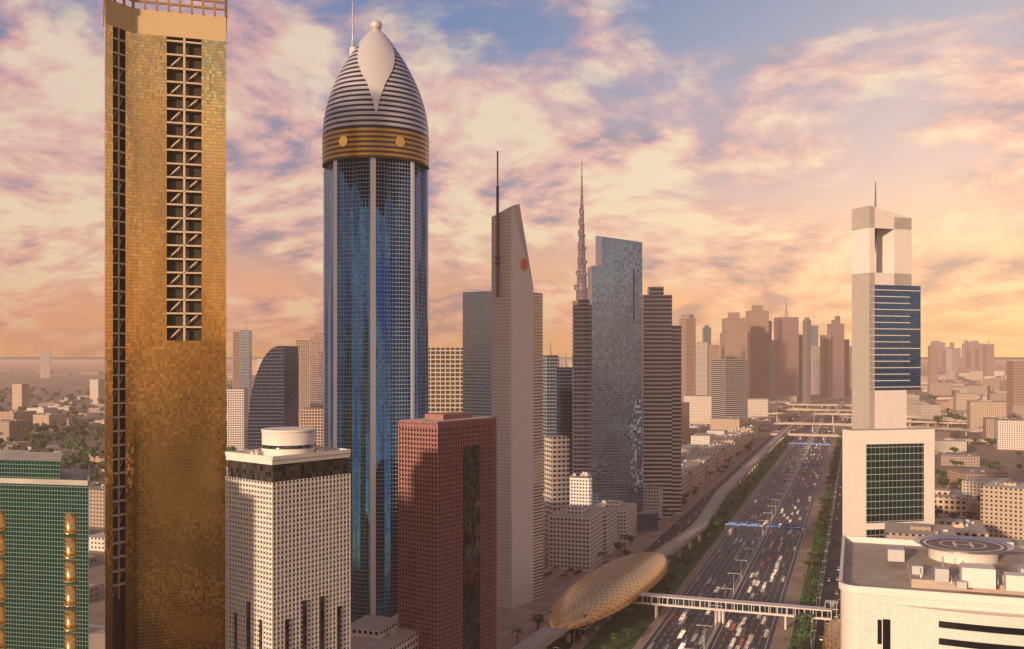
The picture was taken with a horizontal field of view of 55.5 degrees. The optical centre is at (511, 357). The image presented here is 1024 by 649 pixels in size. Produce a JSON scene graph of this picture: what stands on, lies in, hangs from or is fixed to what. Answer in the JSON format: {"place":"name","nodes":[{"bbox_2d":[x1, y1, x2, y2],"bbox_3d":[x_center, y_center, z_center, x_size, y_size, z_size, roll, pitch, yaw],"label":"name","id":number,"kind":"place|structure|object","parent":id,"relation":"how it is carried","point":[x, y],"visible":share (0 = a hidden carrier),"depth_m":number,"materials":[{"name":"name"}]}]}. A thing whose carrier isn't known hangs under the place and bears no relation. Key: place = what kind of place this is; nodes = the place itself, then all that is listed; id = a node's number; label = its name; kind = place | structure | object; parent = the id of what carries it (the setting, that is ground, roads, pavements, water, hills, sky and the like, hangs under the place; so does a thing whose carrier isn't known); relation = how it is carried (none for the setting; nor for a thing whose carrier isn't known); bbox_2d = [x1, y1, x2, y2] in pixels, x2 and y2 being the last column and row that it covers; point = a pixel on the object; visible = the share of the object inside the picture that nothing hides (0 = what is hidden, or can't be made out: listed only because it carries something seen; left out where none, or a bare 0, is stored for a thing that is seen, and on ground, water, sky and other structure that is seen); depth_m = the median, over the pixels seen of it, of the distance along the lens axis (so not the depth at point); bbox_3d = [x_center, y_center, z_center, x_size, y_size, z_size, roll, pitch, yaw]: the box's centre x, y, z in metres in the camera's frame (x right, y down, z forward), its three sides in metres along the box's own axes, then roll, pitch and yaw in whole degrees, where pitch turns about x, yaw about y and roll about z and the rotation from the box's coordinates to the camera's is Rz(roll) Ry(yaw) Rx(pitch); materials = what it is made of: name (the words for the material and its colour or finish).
{"place":"outdoors","nodes":[
{"label":"outdoors","id":0,"kind":"place"},
{"bbox_2d":[40,350,50,377],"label":"tower","id":1,"kind":"structure","parent":0,"point":[45,363],"depth_m":7011.06,"materials":[{"name":"grey concrete"}]},
{"bbox_2d":[227,388,247,449],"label":"tower","id":2,"kind":"structure","parent":0,"point":[237,418],"depth_m":1500.00,"materials":[{"name":"grey concrete"}]},
{"bbox_2d":[300,408,322,446],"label":"building","id":3,"kind":"structure","parent":0,"point":[311,417],"depth_m":1150.00,"materials":[{"name":"grey concrete"}]},
{"bbox_2d":[0,360,1023,625],"bbox_3d":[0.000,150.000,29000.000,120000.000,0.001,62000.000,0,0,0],"label":"ground","id":4,"kind":"structure","parent":0,"point":[76,382],"depth_m":3360.85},
{"bbox_2d":[30,433,41,438],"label":"tree","id":5,"kind":"object","parent":4,"relation":"on","point":[33,435],"visible":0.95,"depth_m":1650.48,"materials":[{"name":"green plant"}]},
{"bbox_2d":[35,440,47,451],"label":"tree","id":6,"kind":"object","parent":4,"relation":"on","point":[39,443],"visible":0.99,"depth_m":1490.25,"materials":[{"name":"green plant"}]},
{"bbox_2d":[37,426,48,437],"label":"tree","id":7,"kind":"object","parent":4,"relation":"on","point":[40,428],"visible":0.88,"depth_m":1756.62,"materials":[{"name":"green plant"}]},
{"bbox_2d":[0,451,89,648],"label":"green tower","id":8,"kind":"structure","parent":4,"relation":"on","point":[44,550],"depth_m":288.33,"materials":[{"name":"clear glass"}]},
{"bbox_2d":[66,442,73,450],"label":"tree","id":9,"kind":"object","parent":4,"relation":"on","point":[69,446],"visible":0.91,"depth_m":1470.29,"materials":[{"name":"green plant"}]},
{"bbox_2d":[63,456,77,467],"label":"tree","id":10,"kind":"object","parent":4,"relation":"on","point":[69,461],"visible":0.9,"depth_m":1198.14,"materials":[{"name":"green plant"}]},
{"bbox_2d":[68,430,78,437],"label":"tree","id":11,"kind":"object","parent":4,"relation":"on","point":[73,433],"visible":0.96,"depth_m":1682.83,"materials":[{"name":"green plant"}]},
{"bbox_2d":[68,452,81,467],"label":"tree","id":12,"kind":"object","parent":4,"relation":"on","point":[78,456],"visible":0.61,"depth_m":1251.17,"materials":[{"name":"green plant"}]},
{"bbox_2d":[71,438,84,442],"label":"tree","id":13,"kind":"object","parent":4,"relation":"on","point":[78,440],"visible":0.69,"depth_m":1482.94,"materials":[{"name":"green plant"}]},
{"bbox_2d":[73,424,83,437],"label":"tree","id":14,"kind":"object","parent":4,"relation":"on","point":[77,426],"visible":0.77,"depth_m":1785.19,"materials":[{"name":"green plant"}]},
{"bbox_2d":[73,442,86,449],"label":"tree","id":15,"kind":"object","parent":4,"relation":"on","point":[77,444],"visible":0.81,"depth_m":1452.06,"materials":[{"name":"green plant"}]},
{"bbox_2d":[77,448,89,454],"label":"tree","id":16,"kind":"object","parent":4,"relation":"on","point":[85,451],"visible":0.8,"depth_m":1364.01,"materials":[{"name":"green plant"}]},
{"bbox_2d":[79,462,93,468],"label":"tree","id":17,"kind":"object","parent":4,"relation":"on","point":[83,465],"visible":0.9,"depth_m":1199.67,"materials":[{"name":"green plant"}]},
{"bbox_2d":[87,447,97,453],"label":"tree","id":18,"kind":"object","parent":4,"relation":"on","point":[92,450],"visible":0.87,"depth_m":1405.93,"materials":[{"name":"green plant"}]},
{"bbox_2d":[90,470,99,485],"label":"tree","id":19,"kind":"object","parent":4,"relation":"on","point":[94,475],"visible":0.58,"depth_m":1076.30,"materials":[{"name":"green plant"}]},
{"bbox_2d":[95,424,103,440],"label":"tree","id":20,"kind":"object","parent":4,"relation":"on","point":[100,428],"visible":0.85,"depth_m":1726.24,"materials":[{"name":"green plant"}]},
{"bbox_2d":[103,0,226,648],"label":"gold tower","id":21,"kind":"structure","parent":4,"relation":"on","point":[164,304],"depth_m":403.67,"materials":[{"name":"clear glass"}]},
{"bbox_2d":[233,332,239,387],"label":"tower","id":22,"kind":"structure","parent":4,"relation":"on","point":[236,359],"depth_m":2302.46,"materials":[{"name":"grey concrete"}]},
{"bbox_2d":[240,326,251,411],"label":"tower","id":23,"kind":"structure","parent":4,"relation":"on","point":[245,358],"depth_m":2400.00,"materials":[{"name":"grey concrete"}]},
{"bbox_2d":[248,346,297,448],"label":"blade tower","id":24,"kind":"structure","parent":4,"relation":"on","point":[274,399],"depth_m":1000.00,"materials":[{"name":"grey glass"}]},
{"bbox_2d":[225,427,350,648],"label":"white hotel","id":25,"kind":"structure","parent":4,"relation":"on","point":[287,542],"depth_m":341.14,"materials":[{"name":"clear concrete"}]},
{"bbox_2d":[298,352,299,426],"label":"tower","id":26,"kind":"structure","parent":4,"relation":"on","point":[298,389],"depth_m":1505.55,"materials":[{"name":"grey"}]},
{"bbox_2d":[296,340,309,408],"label":"tower","id":27,"kind":"structure","parent":4,"relation":"on","point":[303,348],"depth_m":1750.00,"materials":[{"name":"grey concrete"}]},
{"bbox_2d":[310,332,322,407],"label":"tower","id":28,"kind":"structure","parent":4,"relation":"on","point":[316,370],"depth_m":1650.00,"materials":[{"name":"pink concrete"}]},
{"bbox_2d":[322,2,428,623],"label":"skyscraper","id":29,"kind":"structure","parent":4,"relation":"on","point":[375,151],"depth_m":496.24,"materials":[{"name":"blue glass"}]},
{"bbox_2d":[428,348,462,413],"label":"tower","id":30,"kind":"structure","parent":4,"relation":"on","point":[445,379],"depth_m":800.00,"materials":[{"name":"grey"}]},
{"bbox_2d":[398,412,496,648],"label":"pink tower","id":31,"kind":"structure","parent":4,"relation":"on","point":[447,530],"depth_m":430.02,"materials":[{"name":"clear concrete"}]},
{"bbox_2d":[463,151,542,608],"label":"tower","id":32,"kind":"structure","parent":4,"relation":"on","point":[503,351],"depth_m":586.79,"materials":[{"name":"beige concrete"}]},
{"bbox_2d":[1,340,1006,374],"bbox_3d":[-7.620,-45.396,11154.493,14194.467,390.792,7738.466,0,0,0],"label":"buildings","id":33,"kind":"structure","parent":4,"relation":"on","point":[972,354],"depth_m":14000.00,"materials":[{"name":"grey concrete"}]},
{"bbox_2d":[0,358,1023,648],"bbox_3d":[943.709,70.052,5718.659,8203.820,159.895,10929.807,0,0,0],"label":"buildings","id":34,"kind":"structure","parent":4,"relation":"on","point":[998,508],"depth_m":1701.51,"materials":[{"name":"beige concrete"}]},
{"bbox_2d":[543,341,558,486],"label":"tower","id":35,"kind":"structure","parent":4,"relation":"on","point":[550,362],"depth_m":1052.43,"materials":[{"name":"grey"}]},
{"bbox_2d":[545,435,569,557],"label":"tower","id":36,"kind":"structure","parent":4,"relation":"on","point":[557,472],"depth_m":722.97,"materials":[{"name":"grey concrete"}]},
{"bbox_2d":[556,355,571,474],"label":"tower","id":37,"kind":"structure","parent":4,"relation":"on","point":[564,400],"depth_m":1000.00,"materials":[{"name":"grey"}]},
{"bbox_2d":[572,299,587,475],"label":"tower","id":38,"kind":"structure","parent":4,"relation":"on","point":[579,387],"depth_m":870.00,"materials":[{"name":"grey"}]},
{"bbox_2d":[573,168,587,304],"bbox_3d":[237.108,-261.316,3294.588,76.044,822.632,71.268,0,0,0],"label":"skyscraper","id":39,"kind":"structure","parent":4,"relation":"on","point":[581,288],"depth_m":3289.55,"materials":[{"name":"grey glass"}]},
{"bbox_2d":[348,425,1023,648],"bbox_3d":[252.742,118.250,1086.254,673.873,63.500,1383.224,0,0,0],"label":"buildings","id":40,"kind":"structure","parent":4,"relation":"on","point":[582,532],"depth_m":735.05,"materials":[{"name":"beige concrete"}]},
{"bbox_2d":[679,314,695,400],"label":"tower","id":41,"kind":"structure","parent":4,"relation":"on","point":[687,322],"depth_m":2605.91,"materials":[{"name":"brown"}]},
{"bbox_2d":[696,342,706,394],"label":"tower","id":42,"kind":"structure","parent":4,"relation":"on","point":[701,368],"depth_m":2800.00,"materials":[{"name":"grey concrete"}]},
{"bbox_2d":[702,325,710,394],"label":"tower","id":43,"kind":"structure","parent":4,"relation":"on","point":[706,333],"depth_m":3300.00,"materials":[{"name":"grey concrete"}]},
{"bbox_2d":[708,345,719,394],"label":"tower","id":44,"kind":"structure","parent":4,"relation":"on","point":[713,351],"depth_m":3000.00,"materials":[{"name":"grey concrete"}]},
{"bbox_2d":[720,333,721,358],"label":"tower","id":45,"kind":"structure","parent":4,"relation":"on","point":[720,345],"depth_m":3808.69,"materials":[{"name":"pink glass"}]},
{"bbox_2d":[711,359,747,424],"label":"tower","id":46,"kind":"structure","parent":4,"relation":"on","point":[729,387],"depth_m":1833.49,"materials":[{"name":"grey"}]},
{"bbox_2d":[722,312,745,358],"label":"tower","id":47,"kind":"structure","parent":4,"relation":"on","point":[733,335],"depth_m":3000.00,"materials":[{"name":"grey concrete"}]},
{"bbox_2d":[746,305,768,397],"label":"tower","id":48,"kind":"structure","parent":4,"relation":"on","point":[757,336],"depth_m":3200.00,"materials":[{"name":"brown concrete"}]},
{"bbox_2d":[769,321,771,339],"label":"tower","id":49,"kind":"structure","parent":4,"relation":"on","point":[770,330],"depth_m":3600.00,"materials":[{"name":"grey"}]},
{"bbox_2d":[769,340,777,400],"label":"tower","id":50,"kind":"structure","parent":4,"relation":"on","point":[773,368],"depth_m":3304.85,"materials":[{"name":"grey concrete"}]},
{"bbox_2d":[774,302,798,400],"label":"tower","id":51,"kind":"structure","parent":4,"relation":"on","point":[786,331],"depth_m":3300.00,"materials":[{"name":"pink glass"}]},
{"bbox_2d":[799,335,802,399],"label":"tower","id":52,"kind":"structure","parent":4,"relation":"on","point":[800,367],"depth_m":3400.00,"materials":[{"name":"brown"}]},
{"bbox_2d":[803,318,810,403],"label":"tower","id":53,"kind":"structure","parent":4,"relation":"on","point":[806,360],"depth_m":3103.91,"materials":[{"name":"grey concrete"}]},
{"bbox_2d":[811,325,817,345],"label":"tower","id":54,"kind":"structure","parent":4,"relation":"on","point":[814,335],"depth_m":4300.00,"materials":[{"name":"grey"}]},
{"bbox_2d":[820,335,831,397],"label":"tower","id":55,"kind":"structure","parent":4,"relation":"on","point":[825,366],"depth_m":3600.00,"materials":[{"name":"grey"}]},
{"bbox_2d":[827,320,843,397],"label":"tower","id":56,"kind":"structure","parent":4,"relation":"on","point":[835,329],"depth_m":3600.00,"materials":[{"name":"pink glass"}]},
{"bbox_2d":[681,404,1006,443],"bbox_3d":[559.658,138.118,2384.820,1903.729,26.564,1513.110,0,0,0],"label":"highway overpass","id":57,"kind":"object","parent":4,"relation":"on","point":[843,416],"visible":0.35,"depth_m":2060.61,"materials":[{"name":"concrete"}]},
{"bbox_2d":[844,339,848,396],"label":"tower","id":58,"kind":"structure","parent":4,"relation":"on","point":[846,367],"depth_m":3703.09,"materials":[{"name":"brown concrete"}]},
{"bbox_2d":[850,346,851,388],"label":"tower","id":59,"kind":"structure","parent":4,"relation":"on","point":[850,367],"depth_m":4610.61,"materials":[{"name":"grey concrete"}]},
{"bbox_2d":[842,182,934,537],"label":"skyscraper","id":60,"kind":"structure","parent":4,"relation":"on","point":[888,465],"depth_m":652.26,"materials":[{"name":"white concrete"}]},
{"bbox_2d":[839,535,1023,648],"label":"helipad building","id":61,"kind":"structure","parent":4,"relation":"on","point":[943,592],"depth_m":226.11,"materials":[{"name":"beige concrete"}]},
{"bbox_2d":[928,346,937,381],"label":"tower","id":62,"kind":"structure","parent":4,"relation":"on","point":[932,363],"depth_m":5200.00,"materials":[{"name":"grey concrete"}]},
{"bbox_2d":[933,415,942,426],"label":"tree","id":63,"kind":"object","parent":4,"relation":"on","point":[937,418],"visible":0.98,"depth_m":2041.40,"materials":[{"name":"green plant"}]},
{"bbox_2d":[936,476,949,487],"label":"tree","id":64,"kind":"object","parent":4,"relation":"on","point":[943,481],"visible":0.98,"depth_m":1061.64,"materials":[{"name":"green plant"}]},
{"bbox_2d":[946,349,957,369],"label":"tower","id":65,"kind":"structure","parent":4,"relation":"on","point":[951,359],"depth_m":6011.03,"materials":[{"name":"grey concrete"}]},
{"bbox_2d":[947,511,959,518],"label":"tree","id":66,"kind":"object","parent":4,"relation":"on","point":[954,514],"visible":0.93,"depth_m":868.21,"materials":[{"name":"green plant"}]},
{"bbox_2d":[950,413,960,425],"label":"tree","id":67,"kind":"object","parent":4,"relation":"on","point":[956,416],"visible":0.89,"depth_m":2119.10,"materials":[{"name":"green plant"}]},
{"bbox_2d":[962,511,976,519],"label":"tree","id":68,"kind":"object","parent":4,"relation":"on","point":[970,515],"visible":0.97,"depth_m":862.36,"materials":[{"name":"green plant"}]},
{"bbox_2d":[935,400,1006,410],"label":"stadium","id":69,"kind":"object","parent":4,"relation":"on","point":[943,404],"visible":0.2,"depth_m":2729.72,"materials":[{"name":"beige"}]},
{"bbox_2d":[983,339,993,378],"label":"tower","id":70,"kind":"structure","parent":4,"relation":"on","point":[988,359],"depth_m":5600.00,"materials":[{"name":"grey concrete"}]},
{"bbox_2d":[984,462,994,468],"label":"tree","id":71,"kind":"object","parent":4,"relation":"on","point":[989,465],"visible":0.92,"depth_m":1223.85,"materials":[{"name":"green plant"}]},
{"bbox_2d":[1007,361,1023,417],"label":"building","id":72,"kind":"structure","parent":4,"relation":"on","point":[1015,383],"depth_m":2150.00,"materials":[{"name":"grey"}]},
{"bbox_2d":[0,0,1023,359],"label":"sky","id":73,"kind":"structure","parent":0,"point":[738,142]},
{"bbox_2d":[497,406,851,648],"bbox_3d":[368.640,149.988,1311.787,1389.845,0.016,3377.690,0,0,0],"label":"road surface","id":74,"kind":"object","parent":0,"point":[643,624],"visible":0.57,"depth_m":696.73,"materials":[{"name":"grey asphalt"}]},
{"bbox_2d":[509,628,523,643],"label":"tree","id":75,"kind":"object","parent":74,"relation":"on","point":[518,630],"visible":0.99,"depth_m":505.70,"materials":[{"name":"green plant"}]},
{"bbox_2d":[531,615,543,630],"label":"tree","id":76,"kind":"object","parent":74,"relation":"on","point":[538,618],"visible":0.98,"depth_m":525.26,"materials":[{"name":"green plant"}]},
{"bbox_2d":[544,552,669,639],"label":"metro station","id":77,"kind":"object","parent":74,"relation":"on","point":[587,603],"visible":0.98,"depth_m":545.40,"materials":[{"name":"gold metal"}]},
{"bbox_2d":[610,633,619,648],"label":"tree","id":78,"kind":"object","parent":74,"relation":"on","point":[615,637],"visible":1,"depth_m":500.17,"materials":[{"name":"green plant"}]},
{"bbox_2d":[588,236,657,531],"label":"glass tower","id":79,"kind":"structure","parent":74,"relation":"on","point":[615,373],"depth_m":840.51,"materials":[{"name":"grey"}]},
{"bbox_2d":[642,287,671,517],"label":"tower","id":80,"kind":"structure","parent":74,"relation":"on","point":[656,386],"depth_m":905.00,"materials":[{"name":"brown"}]},
{"bbox_2d":[662,585,672,593],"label":"tree","id":81,"kind":"object","parent":74,"relation":"on","point":[667,588],"visible":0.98,"depth_m":604.50,"materials":[{"name":"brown plant"}]},
{"bbox_2d":[667,554,681,571],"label":"tree","id":82,"kind":"object","parent":74,"relation":"on","point":[673,556],"visible":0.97,"depth_m":662.75,"materials":[{"name":"green plant"}]},
{"bbox_2d":[672,325,680,513],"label":"tower","id":83,"kind":"structure","parent":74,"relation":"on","point":[676,418],"depth_m":930.00,"materials":[{"name":"grey"}]},
{"bbox_2d":[511,401,843,648],"bbox_3d":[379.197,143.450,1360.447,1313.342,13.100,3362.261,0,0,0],"label":"metro viaduct","id":84,"kind":"object","parent":74,"relation":"on","point":[545,636],"visible":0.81,"depth_m":811.56,"materials":[{"name":"grey concrete"}]},
{"bbox_2d":[681,558,691,570],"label":"tree","id":85,"kind":"object","parent":74,"relation":"on","point":[686,561],"visible":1,"depth_m":680.41,"materials":[{"name":"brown plant"}]},
{"bbox_2d":[543,458,841,648],"bbox_3d":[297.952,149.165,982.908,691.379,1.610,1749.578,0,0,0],"label":"palm trees","id":86,"kind":"object","parent":74,"relation":"on","point":[546,574],"visible":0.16,"depth_m":673.08,"materials":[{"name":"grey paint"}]},
{"bbox_2d":[553,408,840,648],"bbox_3d":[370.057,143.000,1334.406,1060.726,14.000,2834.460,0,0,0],"label":"street furniture","id":87,"kind":"object","parent":74,"relation":"on","point":[782,526],"visible":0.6,"depth_m":818.20,"materials":[{"name":"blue metal"}]},
{"bbox_2d":[570,407,846,648],"bbox_3d":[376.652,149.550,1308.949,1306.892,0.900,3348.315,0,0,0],"label":"kerbs","id":88,"kind":"structure","parent":74,"relation":"on","point":[710,639],"depth_m":723.67,"materials":[{"name":"concrete"}]},
{"bbox_2d":[710,521,719,535],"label":"tree","id":89,"kind":"object","parent":74,"relation":"on","point":[716,525],"visible":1,"depth_m":816.45,"materials":[{"name":"green plant"}]},
{"bbox_2d":[649,412,821,648],"bbox_3d":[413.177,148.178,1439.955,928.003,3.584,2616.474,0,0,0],"label":"cars","id":90,"kind":"object","parent":74,"relation":"on","point":[684,616],"visible":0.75,"depth_m":725.16,"materials":[{"name":"grey paint"}]},
{"bbox_2d":[633,592,839,648],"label":"footbridge","id":91,"kind":"object","parent":74,"relation":"on","point":[828,613],"visible":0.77,"depth_m":540.69,"materials":[{"name":"white painted metal"},{"name":"concrete"},{"name":"glass"}]},
{"bbox_2d":[727,415,837,648],"bbox_3d":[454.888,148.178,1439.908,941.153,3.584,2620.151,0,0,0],"label":"cars","id":92,"kind":"object","parent":74,"relation":"on","point":[777,567],"visible":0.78,"depth_m":696.78,"materials":[{"name":"grey paint"}]},
{"bbox_2d":[787,642,798,648],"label":"tree","id":93,"kind":"object","parent":74,"relation":"on","point":[794,645],"visible":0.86,"depth_m":484.19,"materials":[{"name":"green plant"}]},
{"bbox_2d":[794,612,812,625],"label":"tree","id":94,"kind":"object","parent":74,"relation":"on","point":[806,616],"visible":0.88,"depth_m":527.34,"materials":[{"name":"green plant"}]},
{"bbox_2d":[795,628,813,648],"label":"tree","id":95,"kind":"object","parent":74,"relation":"on","point":[804,634],"visible":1,"depth_m":496.16,"materials":[{"name":"green plant"}]},
{"bbox_2d":[799,594,811,604],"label":"tree","id":96,"kind":"object","parent":74,"relation":"on","point":[805,598],"visible":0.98,"depth_m":573.58,"materials":[{"name":"green plant"}]},
{"bbox_2d":[799,620,815,639],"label":"tree","id":97,"kind":"object","parent":74,"relation":"on","point":[806,622],"visible":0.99,"depth_m":515.02,"materials":[{"name":"green plant"}]},
{"bbox_2d":[803,560,812,571],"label":"tree","id":98,"kind":"object","parent":74,"relation":"on","point":[806,563],"visible":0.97,"depth_m":675.05,"materials":[{"name":"green plant"}]},
{"bbox_2d":[803,574,815,585],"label":"tree","id":99,"kind":"object","parent":74,"relation":"on","point":[807,577],"visible":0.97,"depth_m":632.05,"materials":[{"name":"green plant"}]},
{"bbox_2d":[804,590,820,604],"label":"tree","id":100,"kind":"object","parent":74,"relation":"on","point":[810,592],"visible":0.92,"depth_m":586.41,"materials":[{"name":"green plant"}]},
{"bbox_2d":[808,579,819,590],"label":"tree","id":101,"kind":"object","parent":74,"relation":"on","point":[814,582],"visible":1,"depth_m":619.53,"materials":[{"name":"green plant"}]},
{"bbox_2d":[809,541,823,550],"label":"tree","id":102,"kind":"object","parent":74,"relation":"on","point":[817,543],"visible":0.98,"depth_m":723.35,"materials":[{"name":"green plant"}]},
{"bbox_2d":[813,521,824,529],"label":"tree","id":103,"kind":"object","parent":74,"relation":"on","point":[820,524],"visible":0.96,"depth_m":812.16,"materials":[{"name":"green plant"}]},
{"bbox_2d":[818,496,828,504],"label":"tree","id":104,"kind":"object","parent":74,"relation":"on","point":[824,498],"visible":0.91,"depth_m":952.11,"materials":[{"name":"green plant"}]},
{"bbox_2d":[811,346,819,393],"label":"tower","id":105,"kind":"structure","parent":0,"point":[815,369],"depth_m":3905.05,"materials":[{"name":"grey"}]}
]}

